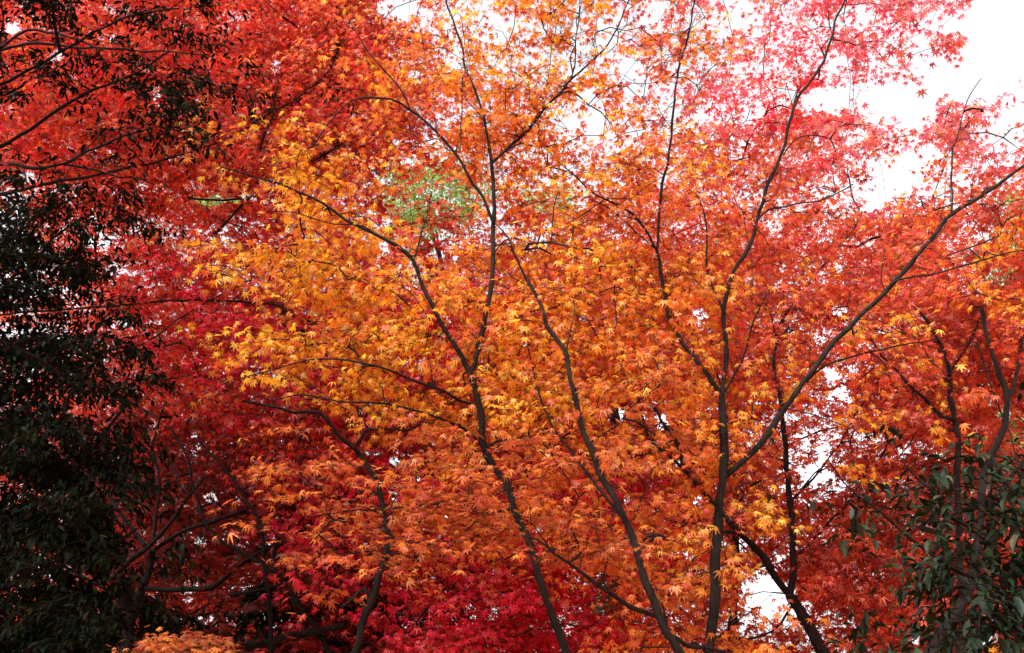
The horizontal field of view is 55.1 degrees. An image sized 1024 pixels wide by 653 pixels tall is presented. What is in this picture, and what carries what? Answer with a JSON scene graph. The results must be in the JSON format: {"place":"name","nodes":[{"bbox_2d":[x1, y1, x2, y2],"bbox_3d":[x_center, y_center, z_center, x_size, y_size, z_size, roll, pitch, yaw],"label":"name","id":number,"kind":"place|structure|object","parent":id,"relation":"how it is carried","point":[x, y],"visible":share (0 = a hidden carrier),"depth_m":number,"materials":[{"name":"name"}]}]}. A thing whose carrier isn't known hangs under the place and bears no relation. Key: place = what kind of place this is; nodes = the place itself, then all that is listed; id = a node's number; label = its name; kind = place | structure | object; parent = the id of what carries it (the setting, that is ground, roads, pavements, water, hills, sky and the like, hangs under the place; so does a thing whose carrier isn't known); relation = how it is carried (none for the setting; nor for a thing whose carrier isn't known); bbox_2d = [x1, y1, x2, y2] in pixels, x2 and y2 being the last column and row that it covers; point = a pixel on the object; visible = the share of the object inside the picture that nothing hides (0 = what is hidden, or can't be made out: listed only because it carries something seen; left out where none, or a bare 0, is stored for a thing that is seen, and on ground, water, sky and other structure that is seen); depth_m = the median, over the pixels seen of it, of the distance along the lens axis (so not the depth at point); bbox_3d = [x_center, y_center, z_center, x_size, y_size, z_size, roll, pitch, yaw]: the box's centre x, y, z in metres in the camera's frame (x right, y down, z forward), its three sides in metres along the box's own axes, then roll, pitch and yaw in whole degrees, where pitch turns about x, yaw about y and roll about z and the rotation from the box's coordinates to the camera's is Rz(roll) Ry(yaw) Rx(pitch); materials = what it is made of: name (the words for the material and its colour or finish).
{"place":"outdoors","nodes":[
{"label":"outdoors","id":0,"kind":"place"},
{"bbox_2d":[0,0,1023,652],"label":"sky","id":1,"kind":"structure","parent":0,"point":[994,29],"materials":[{"name":"white"}]},
{"bbox_3d":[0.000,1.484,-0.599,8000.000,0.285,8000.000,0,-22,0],"label":"ground","id":2,"kind":"structure","parent":0,"visible":0},
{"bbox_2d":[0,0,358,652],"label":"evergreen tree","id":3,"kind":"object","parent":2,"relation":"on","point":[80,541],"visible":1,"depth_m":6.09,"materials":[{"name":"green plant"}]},
{"bbox_2d":[107,625,256,652],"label":"maple shrub","id":4,"kind":"object","parent":2,"relation":"on","point":[192,645],"visible":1,"depth_m":4.30,"materials":[{"name":"orange plant"}]},
{"bbox_2d":[0,256,548,652],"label":"maple tree","id":5,"kind":"object","parent":2,"relation":"on","point":[221,565],"visible":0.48,"depth_m":8.72,"materials":[{"name":"red plant"}]},
{"bbox_2d":[93,507,474,652],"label":"tree","id":6,"kind":"object","parent":2,"relation":"on","point":[244,619],"visible":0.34,"depth_m":8.31,"materials":[{"name":"red plant"}]},
{"bbox_2d":[0,0,685,555],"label":"maple tree","id":7,"kind":"object","parent":2,"relation":"on","point":[292,46],"visible":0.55,"depth_m":8.92,"materials":[{"name":"red plant"}]},
{"bbox_2d":[171,144,590,615],"bbox_3d":[-2.708,1.882,19.584,10.197,14.806,5.091,0,-22,0],"label":"broadleaf tree","id":8,"kind":"object","parent":2,"relation":"on","point":[457,189],"visible":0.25,"depth_m":21.19,"materials":[{"name":"green plant"}]},
{"bbox_2d":[228,284,684,652],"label":"maple tree","id":9,"kind":"object","parent":2,"relation":"on","point":[441,633],"visible":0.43,"depth_m":7.19,"materials":[{"name":"orange plant"}]},
{"bbox_2d":[174,0,760,652],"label":"maple tree","id":10,"kind":"object","parent":2,"relation":"on","point":[310,272],"visible":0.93,"depth_m":6.16,"materials":[{"name":"orange plant"}]},
{"bbox_2d":[0,0,1023,652],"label":"maple tree","id":11,"kind":"object","parent":2,"relation":"on","point":[776,634],"visible":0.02,"depth_m":13.55,"materials":[{"name":"red plant"}]},
{"bbox_2d":[577,405,631,641],"bbox_3d":[1.415,3.986,14.549,1.664,6.779,4.573,-3,-22,8],"label":"broadleaf tree","id":12,"kind":"object","parent":2,"relation":"on","point":[622,501],"visible":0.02,"depth_m":14.17,"materials":[{"name":"orange plant"}]},
{"bbox_2d":[432,223,851,652],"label":"maple tree","id":13,"kind":"object","parent":2,"relation":"on","point":[674,642],"visible":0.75,"depth_m":5.55,"materials":[{"name":"orange plant"}]},
{"bbox_2d":[441,0,1023,652],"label":"maple tree","id":14,"kind":"object","parent":2,"relation":"on","point":[759,386],"visible":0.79,"depth_m":7.09,"materials":[{"name":"red plant"}]},
{"bbox_2d":[445,0,1023,652],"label":"maple tree","id":15,"kind":"object","parent":2,"relation":"on","point":[767,106],"visible":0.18,"depth_m":11.13,"materials":[{"name":"red plant"}]},
{"bbox_2d":[739,642,796,652],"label":"maple shrub","id":16,"kind":"object","parent":2,"relation":"on","point":[765,647],"visible":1,"depth_m":4.45,"materials":[{"name":"orange plant"}]},
{"bbox_2d":[536,187,1023,652],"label":"maple tree","id":17,"kind":"object","parent":2,"relation":"on","point":[803,615],"visible":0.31,"depth_m":8.15,"materials":[{"name":"orange plant"}]},
{"bbox_2d":[739,252,1023,652],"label":"maple tree","id":18,"kind":"object","parent":2,"relation":"on","point":[881,404],"visible":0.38,"depth_m":7.78,"materials":[{"name":"orange plant"}]},
{"bbox_2d":[748,382,1023,652],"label":"evergreen shrub","id":19,"kind":"object","parent":2,"relation":"on","point":[938,575],"visible":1,"depth_m":4.50,"materials":[{"name":"green plant"}]},
{"bbox_2d":[830,169,1023,652],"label":"maple tree","id":20,"kind":"object","parent":2,"relation":"on","point":[980,312],"visible":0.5,"depth_m":7.62,"materials":[{"name":"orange plant"}]},
{"bbox_2d":[934,180,1023,634],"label":"broadleaf tree","id":21,"kind":"object","parent":2,"relation":"on","point":[1012,244],"visible":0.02,"depth_m":17.91,"materials":[{"name":"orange plant"}]},
{"bbox_2d":[988,646,999,652],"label":"maple shrub","id":22,"kind":"object","parent":2,"relation":"on","point":[993,649],"visible":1,"depth_m":3.99,"materials":[{"name":"orange plant"}]}
]}

